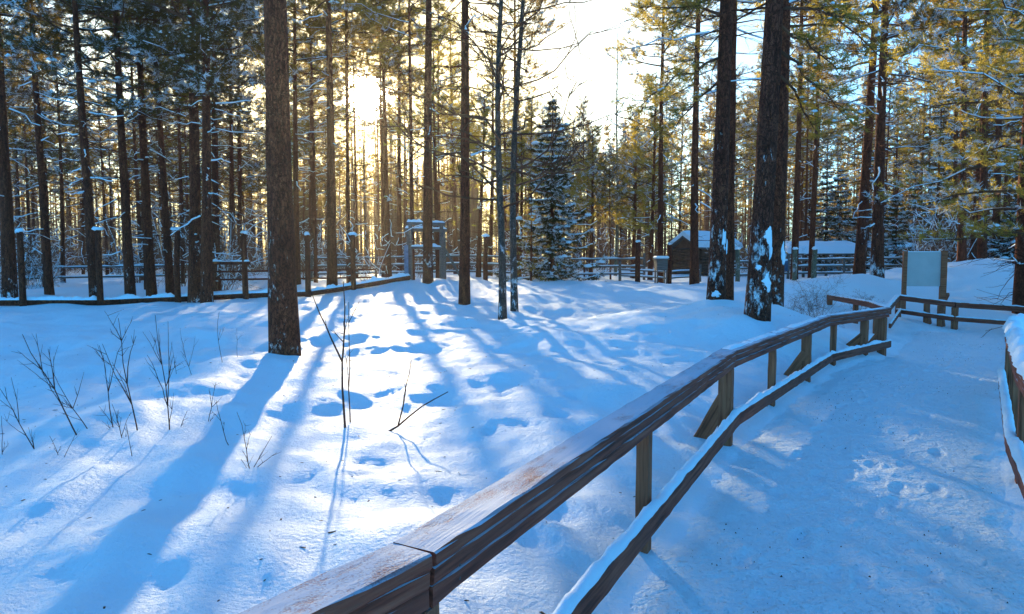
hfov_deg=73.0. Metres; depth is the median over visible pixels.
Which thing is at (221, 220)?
bare bush
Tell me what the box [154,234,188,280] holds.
bare bush
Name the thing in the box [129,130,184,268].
pine tree
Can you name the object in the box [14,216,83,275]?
bare bush
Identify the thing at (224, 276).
bare bush
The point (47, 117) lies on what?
pine tree
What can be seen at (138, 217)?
pine tree
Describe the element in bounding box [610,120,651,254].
pine tree
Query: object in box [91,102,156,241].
pine tree
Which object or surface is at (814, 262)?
timber post
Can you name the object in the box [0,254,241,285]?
paddock fence
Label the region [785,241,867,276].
open shelter
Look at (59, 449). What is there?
sapling
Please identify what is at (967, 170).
pine tree
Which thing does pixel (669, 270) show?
gate post
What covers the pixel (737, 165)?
pine tree
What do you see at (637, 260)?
gate post
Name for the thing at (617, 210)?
pine tree
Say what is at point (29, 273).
bare bush
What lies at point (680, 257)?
log hut
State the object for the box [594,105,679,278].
pine tree
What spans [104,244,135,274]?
bare bush
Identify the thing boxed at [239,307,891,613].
handrail fence
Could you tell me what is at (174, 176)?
pine tree
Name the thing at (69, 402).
sapling
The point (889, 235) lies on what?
spruce tree
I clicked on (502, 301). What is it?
bare tree
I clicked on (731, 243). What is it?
pine tree
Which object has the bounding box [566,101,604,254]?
pine tree
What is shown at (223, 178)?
pine tree
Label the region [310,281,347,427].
sapling
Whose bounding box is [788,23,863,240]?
pine tree
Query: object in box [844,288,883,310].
bare bush
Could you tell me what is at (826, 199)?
spruce tree
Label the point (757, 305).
pine tree
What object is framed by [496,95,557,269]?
pine tree
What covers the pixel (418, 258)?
bare bush
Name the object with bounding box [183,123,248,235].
pine tree
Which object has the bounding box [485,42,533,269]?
pine tree
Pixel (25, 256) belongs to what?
bare bush
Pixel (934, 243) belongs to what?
bare bush
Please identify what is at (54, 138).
pine tree
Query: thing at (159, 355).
sapling
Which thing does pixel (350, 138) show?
pine tree
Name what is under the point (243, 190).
pine tree
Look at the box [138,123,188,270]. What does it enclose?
pine tree
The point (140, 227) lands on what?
bare bush
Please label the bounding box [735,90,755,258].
pine tree
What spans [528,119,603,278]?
pine tree
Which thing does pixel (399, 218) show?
pine tree
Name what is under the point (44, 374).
sapling
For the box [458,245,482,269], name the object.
bare bush
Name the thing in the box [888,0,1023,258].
pine tree
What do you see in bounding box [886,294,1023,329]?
handrail fence
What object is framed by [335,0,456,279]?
pine tree
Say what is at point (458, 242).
bare bush
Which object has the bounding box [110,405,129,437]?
sapling
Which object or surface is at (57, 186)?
pine tree
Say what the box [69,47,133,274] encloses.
pine tree
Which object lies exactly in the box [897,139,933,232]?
pine tree
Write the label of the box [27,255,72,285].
bare bush
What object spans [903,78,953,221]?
pine tree
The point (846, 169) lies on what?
pine tree
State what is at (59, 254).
bare bush
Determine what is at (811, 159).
pine tree
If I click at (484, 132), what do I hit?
pine tree
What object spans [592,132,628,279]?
pine tree
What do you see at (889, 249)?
open shelter
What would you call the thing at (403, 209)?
pine tree
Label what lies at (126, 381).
sapling
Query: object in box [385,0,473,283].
pine tree
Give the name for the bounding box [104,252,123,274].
bare bush
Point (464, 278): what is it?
pine tree
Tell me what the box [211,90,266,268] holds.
pine tree
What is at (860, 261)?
pine tree
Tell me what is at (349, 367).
sapling
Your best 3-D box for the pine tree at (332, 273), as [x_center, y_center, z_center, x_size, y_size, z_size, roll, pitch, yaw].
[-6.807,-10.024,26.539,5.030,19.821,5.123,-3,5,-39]
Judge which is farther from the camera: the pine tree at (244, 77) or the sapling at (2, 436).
the pine tree at (244, 77)
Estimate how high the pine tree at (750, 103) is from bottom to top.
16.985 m
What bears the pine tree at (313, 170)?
on the snow ground
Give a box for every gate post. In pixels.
[635,240,640,281]
[667,242,671,283]
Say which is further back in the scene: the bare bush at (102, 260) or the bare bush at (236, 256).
the bare bush at (102, 260)
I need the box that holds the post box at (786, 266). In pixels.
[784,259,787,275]
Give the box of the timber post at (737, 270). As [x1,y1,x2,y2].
[735,247,740,281]
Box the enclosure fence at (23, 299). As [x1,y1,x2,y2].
[0,226,409,305]
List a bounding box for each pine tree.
[0,0,72,286]
[0,0,82,294]
[0,0,96,297]
[0,0,194,296]
[0,11,49,214]
[0,53,44,251]
[3,10,79,276]
[5,0,201,294]
[6,4,76,238]
[6,65,46,225]
[8,87,82,254]
[8,105,50,266]
[9,59,72,251]
[9,72,71,274]
[9,152,25,195]
[10,8,114,282]
[36,0,215,295]
[43,0,247,294]
[47,91,118,273]
[47,102,94,258]
[64,91,118,255]
[66,97,103,226]
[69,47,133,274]
[74,25,165,278]
[77,86,131,273]
[82,11,182,289]
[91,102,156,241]
[111,0,263,302]
[112,126,159,252]
[117,0,304,302]
[124,75,188,270]
[126,78,172,245]
[128,3,223,283]
[128,102,200,247]
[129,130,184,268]
[134,25,199,277]
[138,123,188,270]
[148,103,228,249]
[152,2,263,290]
[155,89,200,217]
[165,13,265,259]
[165,99,234,218]
[166,151,211,227]
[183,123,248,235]
[187,9,309,277]
[194,3,264,281]
[211,52,260,267]
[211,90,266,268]
[211,123,257,249]
[211,124,236,236]
[211,128,263,252]
[221,0,367,284]
[234,101,301,251]
[234,169,266,268]
[235,119,267,249]
[241,12,317,185]
[247,102,265,222]
[248,0,388,282]
[248,4,321,238]
[262,0,350,275]
[263,0,300,355]
[263,88,339,272]
[287,0,360,285]
[288,0,412,282]
[289,36,364,271]
[290,46,345,253]
[297,47,340,260]
[303,1,413,276]
[305,110,345,268]
[314,67,379,247]
[322,0,437,276]
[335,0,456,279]
[341,0,439,276]
[348,0,438,270]
[351,66,402,271]
[352,91,417,251]
[373,81,433,268]
[375,0,553,304]
[384,42,488,277]
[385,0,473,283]
[387,0,491,220]
[388,100,422,250]
[413,10,486,273]
[432,50,481,247]
[439,90,526,276]
[443,30,527,275]
[448,100,487,228]
[460,0,567,277]
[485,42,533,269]
[490,127,546,276]
[495,94,529,223]
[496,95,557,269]
[501,86,546,243]
[501,99,550,241]
[524,93,575,261]
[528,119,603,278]
[533,111,566,270]
[555,110,589,255]
[560,95,607,276]
[560,124,627,276]
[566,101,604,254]
[566,115,608,271]
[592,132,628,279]
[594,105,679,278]
[594,121,650,260]
[602,108,668,251]
[603,0,716,282]
[603,32,633,275]
[607,82,699,279]
[607,105,656,252]
[610,0,807,299]
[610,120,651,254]
[629,0,757,284]
[631,118,668,260]
[640,86,713,248]
[641,65,692,250]
[644,113,690,255]
[652,0,933,321]
[681,0,822,299]
[683,25,759,233]
[683,122,739,229]
[686,92,715,226]
[699,100,755,237]
[702,158,752,241]
[707,0,895,306]
[735,42,795,250]
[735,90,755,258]
[736,70,760,239]
[736,73,759,251]
[746,120,820,233]
[750,1,851,279]
[756,0,868,277]
[785,14,855,270]
[785,86,844,269]
[787,64,826,236]
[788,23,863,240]
[788,51,847,270]
[790,0,964,273]
[791,0,971,277]
[795,104,860,236]
[829,73,895,234]
[833,65,890,211]
[841,47,925,232]
[852,162,905,220]
[860,56,932,238]
[862,0,1023,261]
[862,0,1023,313]
[872,94,915,238]
[873,99,918,224]
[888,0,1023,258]
[888,53,969,244]
[889,39,951,239]
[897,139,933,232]
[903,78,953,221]
[905,63,1010,244]
[908,2,1023,261]
[908,19,1023,337]
[921,0,1023,257]
[928,80,972,246]
[928,83,1013,258]
[931,0,1022,259]
[949,13,1010,227]
[951,14,1023,242]
[958,56,1023,253]
[958,133,1020,223]
[967,55,1023,259]
[971,27,1023,214]
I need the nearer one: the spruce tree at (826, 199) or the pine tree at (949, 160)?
the spruce tree at (826, 199)
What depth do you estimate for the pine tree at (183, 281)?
35.10 m
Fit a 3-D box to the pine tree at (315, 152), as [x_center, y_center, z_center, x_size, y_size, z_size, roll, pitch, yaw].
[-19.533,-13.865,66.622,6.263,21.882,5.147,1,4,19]
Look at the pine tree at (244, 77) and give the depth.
36.84 m
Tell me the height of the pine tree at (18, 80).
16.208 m
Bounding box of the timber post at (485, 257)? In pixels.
[481,233,488,280]
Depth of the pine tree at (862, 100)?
71.48 m
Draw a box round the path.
[627,329,1023,613]
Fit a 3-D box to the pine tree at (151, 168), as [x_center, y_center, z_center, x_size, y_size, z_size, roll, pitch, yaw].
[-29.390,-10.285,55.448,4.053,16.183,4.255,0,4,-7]
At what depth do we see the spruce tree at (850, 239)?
43.82 m
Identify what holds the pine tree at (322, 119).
on the snow ground
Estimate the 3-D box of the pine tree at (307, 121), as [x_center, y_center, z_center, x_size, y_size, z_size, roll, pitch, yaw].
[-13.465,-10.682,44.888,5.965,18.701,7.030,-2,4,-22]
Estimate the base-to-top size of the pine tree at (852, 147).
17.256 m
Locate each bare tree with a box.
[319,0,611,319]
[382,0,658,311]
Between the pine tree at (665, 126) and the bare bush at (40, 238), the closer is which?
the bare bush at (40, 238)
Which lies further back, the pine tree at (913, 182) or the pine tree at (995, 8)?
the pine tree at (913, 182)
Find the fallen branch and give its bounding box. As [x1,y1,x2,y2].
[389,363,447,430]
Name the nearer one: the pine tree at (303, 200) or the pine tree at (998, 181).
the pine tree at (998, 181)
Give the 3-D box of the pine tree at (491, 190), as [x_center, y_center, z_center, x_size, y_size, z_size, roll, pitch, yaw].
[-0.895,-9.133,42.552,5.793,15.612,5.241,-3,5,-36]
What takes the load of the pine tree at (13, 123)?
on the snow ground
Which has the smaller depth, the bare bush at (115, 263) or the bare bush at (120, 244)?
the bare bush at (120, 244)
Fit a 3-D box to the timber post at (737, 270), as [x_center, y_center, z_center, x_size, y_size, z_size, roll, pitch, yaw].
[10.411,-1.716,31.967,0.288,2.126,0.254,0,4,0]
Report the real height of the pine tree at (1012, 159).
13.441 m
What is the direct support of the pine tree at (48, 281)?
on the snow ground
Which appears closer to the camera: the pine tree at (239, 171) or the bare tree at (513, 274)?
the bare tree at (513, 274)
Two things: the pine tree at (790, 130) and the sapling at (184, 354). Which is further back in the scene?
the pine tree at (790, 130)
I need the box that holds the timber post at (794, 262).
[792,247,798,279]
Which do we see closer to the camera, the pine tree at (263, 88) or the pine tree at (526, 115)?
the pine tree at (263, 88)
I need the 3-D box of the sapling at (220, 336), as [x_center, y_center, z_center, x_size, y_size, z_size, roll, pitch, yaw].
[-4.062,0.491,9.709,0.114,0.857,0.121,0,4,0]
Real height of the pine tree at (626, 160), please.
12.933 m
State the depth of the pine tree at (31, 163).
49.05 m
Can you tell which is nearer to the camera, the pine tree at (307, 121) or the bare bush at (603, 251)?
the pine tree at (307, 121)
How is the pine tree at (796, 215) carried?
on the snow ground
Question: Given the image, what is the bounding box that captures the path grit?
[692,332,1013,612]
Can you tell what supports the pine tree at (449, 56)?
on the snow ground
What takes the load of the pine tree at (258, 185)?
on the snow ground
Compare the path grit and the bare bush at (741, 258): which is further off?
the bare bush at (741, 258)
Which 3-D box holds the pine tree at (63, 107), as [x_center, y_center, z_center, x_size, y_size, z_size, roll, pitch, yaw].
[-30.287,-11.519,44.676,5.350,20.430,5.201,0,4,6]
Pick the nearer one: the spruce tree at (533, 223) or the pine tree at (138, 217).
the spruce tree at (533, 223)
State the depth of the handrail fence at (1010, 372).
5.84 m
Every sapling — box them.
[0,378,34,448]
[1,416,7,453]
[11,334,76,434]
[45,373,87,428]
[50,430,77,456]
[87,309,137,429]
[94,331,125,429]
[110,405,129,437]
[144,315,182,429]
[180,331,197,374]
[208,382,220,420]
[212,401,228,444]
[217,315,221,359]
[237,413,279,468]
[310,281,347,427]
[345,306,358,421]
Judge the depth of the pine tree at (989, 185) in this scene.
63.47 m
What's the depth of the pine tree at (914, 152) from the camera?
66.12 m
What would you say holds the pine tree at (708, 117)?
on the snow ground
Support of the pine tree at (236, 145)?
on the snow ground
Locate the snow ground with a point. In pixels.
(80, 532)
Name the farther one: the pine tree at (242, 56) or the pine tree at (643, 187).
the pine tree at (643, 187)
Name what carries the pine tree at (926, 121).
on the snow ground
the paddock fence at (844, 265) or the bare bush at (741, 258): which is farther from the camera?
the bare bush at (741, 258)
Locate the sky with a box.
[1,0,1022,262]
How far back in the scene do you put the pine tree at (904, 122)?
46.55 m
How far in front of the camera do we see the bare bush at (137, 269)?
36.82 m
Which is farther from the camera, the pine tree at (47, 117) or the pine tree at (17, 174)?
the pine tree at (17, 174)
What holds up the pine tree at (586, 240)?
on the snow ground
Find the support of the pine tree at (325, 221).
on the snow ground
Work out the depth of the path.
4.72 m
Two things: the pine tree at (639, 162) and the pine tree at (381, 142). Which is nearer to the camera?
the pine tree at (381, 142)
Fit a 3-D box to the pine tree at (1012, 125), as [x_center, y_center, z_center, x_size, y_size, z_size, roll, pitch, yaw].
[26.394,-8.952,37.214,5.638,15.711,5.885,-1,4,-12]
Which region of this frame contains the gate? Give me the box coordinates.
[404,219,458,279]
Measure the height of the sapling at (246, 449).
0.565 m
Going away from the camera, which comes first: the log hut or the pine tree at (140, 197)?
the log hut
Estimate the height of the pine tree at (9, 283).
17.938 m
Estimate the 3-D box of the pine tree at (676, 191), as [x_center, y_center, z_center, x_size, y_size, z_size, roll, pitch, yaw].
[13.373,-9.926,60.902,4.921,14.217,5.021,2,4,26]
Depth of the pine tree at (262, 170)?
51.19 m
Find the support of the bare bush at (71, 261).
on the snow ground
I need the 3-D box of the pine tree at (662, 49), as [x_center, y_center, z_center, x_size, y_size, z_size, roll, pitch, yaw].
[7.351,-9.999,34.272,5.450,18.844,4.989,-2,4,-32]
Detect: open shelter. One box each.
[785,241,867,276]
[867,240,918,263]
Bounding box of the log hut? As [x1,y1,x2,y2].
[669,230,742,274]
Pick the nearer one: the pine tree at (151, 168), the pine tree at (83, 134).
the pine tree at (83, 134)
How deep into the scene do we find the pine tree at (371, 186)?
61.53 m
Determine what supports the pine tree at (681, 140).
on the snow ground
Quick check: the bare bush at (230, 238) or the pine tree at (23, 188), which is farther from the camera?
the pine tree at (23, 188)
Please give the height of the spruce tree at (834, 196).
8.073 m
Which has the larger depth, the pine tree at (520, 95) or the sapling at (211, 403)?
the pine tree at (520, 95)
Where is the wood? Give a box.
[0,89,1019,272]
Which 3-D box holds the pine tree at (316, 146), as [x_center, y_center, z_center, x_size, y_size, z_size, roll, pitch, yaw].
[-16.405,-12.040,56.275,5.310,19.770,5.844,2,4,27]
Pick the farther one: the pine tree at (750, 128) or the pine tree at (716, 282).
the pine tree at (750, 128)
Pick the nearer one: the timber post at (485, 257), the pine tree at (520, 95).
the timber post at (485, 257)
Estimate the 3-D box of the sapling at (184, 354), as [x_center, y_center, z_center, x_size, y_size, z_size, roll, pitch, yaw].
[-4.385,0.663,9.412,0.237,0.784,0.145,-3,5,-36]
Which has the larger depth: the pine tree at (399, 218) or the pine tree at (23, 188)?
the pine tree at (23, 188)
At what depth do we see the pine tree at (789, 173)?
63.00 m
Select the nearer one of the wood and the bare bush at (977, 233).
the bare bush at (977, 233)
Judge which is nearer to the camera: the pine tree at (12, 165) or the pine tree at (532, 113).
the pine tree at (532, 113)
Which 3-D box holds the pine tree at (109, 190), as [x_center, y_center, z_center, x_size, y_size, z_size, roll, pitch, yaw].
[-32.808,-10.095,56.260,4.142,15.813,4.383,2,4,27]
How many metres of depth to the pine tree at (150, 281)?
25.56 m
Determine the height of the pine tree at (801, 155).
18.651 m
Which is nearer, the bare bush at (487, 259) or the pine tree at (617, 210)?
the pine tree at (617, 210)
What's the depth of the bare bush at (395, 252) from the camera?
53.47 m
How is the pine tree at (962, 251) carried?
on the snow ground
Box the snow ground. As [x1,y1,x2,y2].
[0,258,1023,613]
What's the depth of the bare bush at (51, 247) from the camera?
44.61 m
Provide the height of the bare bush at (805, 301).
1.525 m
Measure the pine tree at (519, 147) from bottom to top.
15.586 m
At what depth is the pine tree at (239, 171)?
39.42 m
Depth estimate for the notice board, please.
19.15 m
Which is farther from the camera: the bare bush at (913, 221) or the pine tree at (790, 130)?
the pine tree at (790, 130)
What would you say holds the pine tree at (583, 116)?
on the snow ground
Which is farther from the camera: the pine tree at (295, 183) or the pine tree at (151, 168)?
the pine tree at (151, 168)
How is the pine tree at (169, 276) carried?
on the snow ground
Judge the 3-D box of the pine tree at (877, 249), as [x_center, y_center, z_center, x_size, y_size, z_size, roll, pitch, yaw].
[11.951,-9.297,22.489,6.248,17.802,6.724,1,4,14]
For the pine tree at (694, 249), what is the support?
on the snow ground
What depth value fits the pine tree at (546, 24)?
34.79 m
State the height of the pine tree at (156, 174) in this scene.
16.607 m
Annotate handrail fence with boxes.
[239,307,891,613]
[826,294,891,333]
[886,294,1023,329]
[997,313,1023,498]
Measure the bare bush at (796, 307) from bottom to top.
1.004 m
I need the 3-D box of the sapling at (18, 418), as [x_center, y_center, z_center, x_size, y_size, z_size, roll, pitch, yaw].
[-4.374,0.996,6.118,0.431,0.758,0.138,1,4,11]
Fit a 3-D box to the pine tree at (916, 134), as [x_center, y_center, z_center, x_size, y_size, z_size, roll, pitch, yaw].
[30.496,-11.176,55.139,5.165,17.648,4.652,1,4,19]
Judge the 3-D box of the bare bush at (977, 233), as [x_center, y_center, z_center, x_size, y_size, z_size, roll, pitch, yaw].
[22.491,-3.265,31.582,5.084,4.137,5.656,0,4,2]
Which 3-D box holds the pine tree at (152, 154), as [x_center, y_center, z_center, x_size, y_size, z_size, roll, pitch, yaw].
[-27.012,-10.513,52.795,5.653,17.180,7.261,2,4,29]
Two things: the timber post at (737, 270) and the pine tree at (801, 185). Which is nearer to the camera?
the timber post at (737, 270)
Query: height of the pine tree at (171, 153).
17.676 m
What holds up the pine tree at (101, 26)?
on the snow ground
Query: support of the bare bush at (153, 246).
on the snow ground
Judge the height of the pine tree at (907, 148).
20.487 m
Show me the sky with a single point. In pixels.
(596, 16)
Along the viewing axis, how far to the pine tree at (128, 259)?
24.15 m
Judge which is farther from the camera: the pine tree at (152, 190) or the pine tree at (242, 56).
the pine tree at (152, 190)
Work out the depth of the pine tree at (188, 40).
22.50 m
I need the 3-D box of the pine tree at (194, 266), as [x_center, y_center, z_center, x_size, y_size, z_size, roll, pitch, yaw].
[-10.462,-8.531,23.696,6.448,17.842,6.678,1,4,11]
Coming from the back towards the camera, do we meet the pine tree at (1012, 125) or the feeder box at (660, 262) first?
the pine tree at (1012, 125)
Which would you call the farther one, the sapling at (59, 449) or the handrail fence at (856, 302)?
the handrail fence at (856, 302)
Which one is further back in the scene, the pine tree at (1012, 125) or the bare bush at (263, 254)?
the bare bush at (263, 254)
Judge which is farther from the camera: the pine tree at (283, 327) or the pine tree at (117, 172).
the pine tree at (117, 172)
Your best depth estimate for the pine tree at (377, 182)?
51.39 m
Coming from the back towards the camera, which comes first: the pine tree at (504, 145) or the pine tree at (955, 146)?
the pine tree at (504, 145)
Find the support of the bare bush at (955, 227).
on the snow ground
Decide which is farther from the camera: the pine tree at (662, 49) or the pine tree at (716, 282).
the pine tree at (662, 49)
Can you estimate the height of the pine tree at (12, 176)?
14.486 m
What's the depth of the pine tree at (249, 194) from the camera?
72.25 m
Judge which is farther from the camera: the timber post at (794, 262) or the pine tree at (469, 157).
the pine tree at (469, 157)
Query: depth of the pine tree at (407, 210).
63.95 m
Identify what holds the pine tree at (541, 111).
on the snow ground
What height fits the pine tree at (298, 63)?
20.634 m
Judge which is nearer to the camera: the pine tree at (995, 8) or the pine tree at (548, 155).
the pine tree at (995, 8)
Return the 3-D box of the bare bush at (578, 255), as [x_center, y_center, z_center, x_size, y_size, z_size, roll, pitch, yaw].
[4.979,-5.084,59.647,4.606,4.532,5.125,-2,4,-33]
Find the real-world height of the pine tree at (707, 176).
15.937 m
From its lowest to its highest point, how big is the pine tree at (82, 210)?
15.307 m
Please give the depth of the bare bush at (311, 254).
42.59 m
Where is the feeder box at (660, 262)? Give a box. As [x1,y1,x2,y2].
[653,256,669,283]
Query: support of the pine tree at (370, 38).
on the snow ground
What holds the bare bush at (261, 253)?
on the snow ground
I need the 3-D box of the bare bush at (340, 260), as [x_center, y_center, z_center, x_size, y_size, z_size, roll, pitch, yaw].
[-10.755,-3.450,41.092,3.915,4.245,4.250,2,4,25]
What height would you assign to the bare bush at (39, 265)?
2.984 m
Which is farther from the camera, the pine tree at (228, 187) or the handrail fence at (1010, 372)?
the pine tree at (228, 187)
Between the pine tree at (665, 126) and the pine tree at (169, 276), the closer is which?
the pine tree at (169, 276)
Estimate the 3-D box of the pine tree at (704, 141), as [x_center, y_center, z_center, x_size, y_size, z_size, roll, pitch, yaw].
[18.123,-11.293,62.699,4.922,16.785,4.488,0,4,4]
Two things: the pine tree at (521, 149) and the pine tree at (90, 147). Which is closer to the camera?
the pine tree at (521, 149)
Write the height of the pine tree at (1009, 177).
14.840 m
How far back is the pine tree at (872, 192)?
71.97 m
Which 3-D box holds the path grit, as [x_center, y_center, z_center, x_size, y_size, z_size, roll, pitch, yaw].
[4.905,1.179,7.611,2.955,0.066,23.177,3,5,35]
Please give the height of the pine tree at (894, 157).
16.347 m
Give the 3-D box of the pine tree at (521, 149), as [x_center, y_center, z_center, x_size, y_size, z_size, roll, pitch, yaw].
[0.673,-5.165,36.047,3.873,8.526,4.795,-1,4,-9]
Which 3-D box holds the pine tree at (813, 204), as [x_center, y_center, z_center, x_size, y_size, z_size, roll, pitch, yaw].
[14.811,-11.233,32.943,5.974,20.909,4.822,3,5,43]
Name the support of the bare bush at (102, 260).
on the snow ground
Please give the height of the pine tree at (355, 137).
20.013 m
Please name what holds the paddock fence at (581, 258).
on the snow ground
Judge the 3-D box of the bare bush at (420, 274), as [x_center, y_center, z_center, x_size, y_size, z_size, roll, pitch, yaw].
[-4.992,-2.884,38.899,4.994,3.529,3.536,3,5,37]
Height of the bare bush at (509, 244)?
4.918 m
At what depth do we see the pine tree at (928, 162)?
39.85 m
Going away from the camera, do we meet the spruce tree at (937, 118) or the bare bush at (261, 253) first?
the spruce tree at (937, 118)
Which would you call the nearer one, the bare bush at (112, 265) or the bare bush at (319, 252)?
the bare bush at (112, 265)
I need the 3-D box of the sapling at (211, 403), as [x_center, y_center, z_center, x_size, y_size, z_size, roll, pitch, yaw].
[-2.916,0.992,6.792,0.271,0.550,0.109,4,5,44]
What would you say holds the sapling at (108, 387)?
on the snow ground
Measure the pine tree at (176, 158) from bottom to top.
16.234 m
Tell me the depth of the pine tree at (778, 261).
14.33 m
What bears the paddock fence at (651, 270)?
on the snow ground
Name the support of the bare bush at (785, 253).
on the snow ground
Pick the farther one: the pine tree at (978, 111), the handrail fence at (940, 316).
the pine tree at (978, 111)
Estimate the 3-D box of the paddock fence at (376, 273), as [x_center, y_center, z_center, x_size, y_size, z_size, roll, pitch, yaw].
[-6.343,-2.000,36.447,8.256,2.011,1.151,0,4,0]
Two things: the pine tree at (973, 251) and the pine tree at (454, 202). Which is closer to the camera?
the pine tree at (973, 251)
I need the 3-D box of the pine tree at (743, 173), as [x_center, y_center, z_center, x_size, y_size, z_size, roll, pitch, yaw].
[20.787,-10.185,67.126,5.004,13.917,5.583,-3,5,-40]
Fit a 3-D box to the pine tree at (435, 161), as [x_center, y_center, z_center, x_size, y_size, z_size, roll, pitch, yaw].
[-3.538,-6.629,33.175,5.053,11.781,5.469,0,4,0]
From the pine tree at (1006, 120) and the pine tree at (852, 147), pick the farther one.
the pine tree at (852, 147)
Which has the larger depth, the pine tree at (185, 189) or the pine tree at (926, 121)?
the pine tree at (185, 189)
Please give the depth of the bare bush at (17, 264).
34.95 m
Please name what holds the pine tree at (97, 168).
on the snow ground
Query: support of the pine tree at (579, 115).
on the snow ground
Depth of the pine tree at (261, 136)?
71.26 m
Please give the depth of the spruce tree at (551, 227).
29.45 m
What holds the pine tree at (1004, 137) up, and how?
on the snow ground
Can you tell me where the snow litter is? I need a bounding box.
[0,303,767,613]
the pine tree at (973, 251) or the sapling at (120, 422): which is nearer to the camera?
the sapling at (120, 422)
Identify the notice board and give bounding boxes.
[901,251,949,313]
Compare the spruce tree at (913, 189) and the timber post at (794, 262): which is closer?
the timber post at (794, 262)
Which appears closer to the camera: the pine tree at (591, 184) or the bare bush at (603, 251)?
the pine tree at (591, 184)
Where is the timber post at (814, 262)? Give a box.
[811,246,817,277]
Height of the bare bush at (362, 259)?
3.674 m
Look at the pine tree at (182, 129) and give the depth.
56.29 m
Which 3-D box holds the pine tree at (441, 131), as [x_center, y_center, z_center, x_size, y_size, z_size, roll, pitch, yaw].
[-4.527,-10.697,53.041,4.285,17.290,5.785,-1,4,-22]
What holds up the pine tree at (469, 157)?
on the snow ground
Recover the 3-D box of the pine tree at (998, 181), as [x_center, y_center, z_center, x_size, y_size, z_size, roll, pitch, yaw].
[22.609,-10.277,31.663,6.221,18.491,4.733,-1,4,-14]
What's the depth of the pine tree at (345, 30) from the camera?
30.32 m
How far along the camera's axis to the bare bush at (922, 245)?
32.95 m
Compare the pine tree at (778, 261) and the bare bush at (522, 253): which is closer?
the pine tree at (778, 261)
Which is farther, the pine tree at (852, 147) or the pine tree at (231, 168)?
the pine tree at (852, 147)
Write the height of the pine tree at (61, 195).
15.400 m
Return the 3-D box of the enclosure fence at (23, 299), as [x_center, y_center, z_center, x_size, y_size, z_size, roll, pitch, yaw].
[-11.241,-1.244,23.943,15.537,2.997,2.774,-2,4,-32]
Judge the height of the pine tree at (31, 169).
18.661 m
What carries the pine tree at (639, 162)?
on the snow ground
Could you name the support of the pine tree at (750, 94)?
on the snow ground
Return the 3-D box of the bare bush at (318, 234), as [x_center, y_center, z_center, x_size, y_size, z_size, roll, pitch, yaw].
[-11.131,-3.195,36.777,6.505,5.244,5.530,0,4,-2]
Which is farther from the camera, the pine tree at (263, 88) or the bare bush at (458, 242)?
the bare bush at (458, 242)
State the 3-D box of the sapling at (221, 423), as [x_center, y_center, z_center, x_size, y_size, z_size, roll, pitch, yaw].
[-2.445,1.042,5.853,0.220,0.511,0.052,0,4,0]
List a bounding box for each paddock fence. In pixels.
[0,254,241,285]
[310,254,459,280]
[470,253,645,279]
[618,261,701,281]
[734,254,901,278]
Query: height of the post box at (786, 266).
1.501 m
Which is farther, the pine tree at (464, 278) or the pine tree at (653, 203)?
the pine tree at (653, 203)
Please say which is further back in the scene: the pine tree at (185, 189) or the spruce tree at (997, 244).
the pine tree at (185, 189)
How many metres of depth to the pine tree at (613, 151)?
58.00 m
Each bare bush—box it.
[0,202,77,293]
[0,217,41,285]
[0,219,84,288]
[0,221,58,266]
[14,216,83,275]
[15,214,78,275]
[17,227,83,275]
[17,238,72,286]
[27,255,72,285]
[53,244,86,273]
[63,200,178,282]
[78,248,122,271]
[104,240,163,282]
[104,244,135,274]
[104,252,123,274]
[110,219,172,274]
[130,172,225,288]
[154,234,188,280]
[158,198,267,289]
[180,240,250,290]
[181,194,302,284]
[221,233,259,277]
[223,216,267,275]
[244,199,367,279]
[249,237,267,269]
[300,229,325,267]
[300,230,338,275]
[312,215,368,276]
[322,206,412,283]
[367,232,422,270]
[378,235,457,277]
[391,237,449,273]
[446,233,481,266]
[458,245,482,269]
[473,229,497,268]
[482,226,543,278]
[493,230,542,270]
[559,229,605,270]
[572,222,624,271]
[704,227,749,276]
[744,242,808,271]
[784,271,851,327]
[786,281,831,316]
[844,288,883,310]
[870,211,969,270]
[871,179,971,256]
[903,213,968,261]
[904,198,1015,261]
[921,200,1014,259]
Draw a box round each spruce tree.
[489,95,609,281]
[505,200,561,281]
[799,161,855,270]
[816,165,868,271]
[831,159,902,270]
[867,194,928,269]
[897,165,941,259]
[909,59,967,261]
[987,193,1016,259]

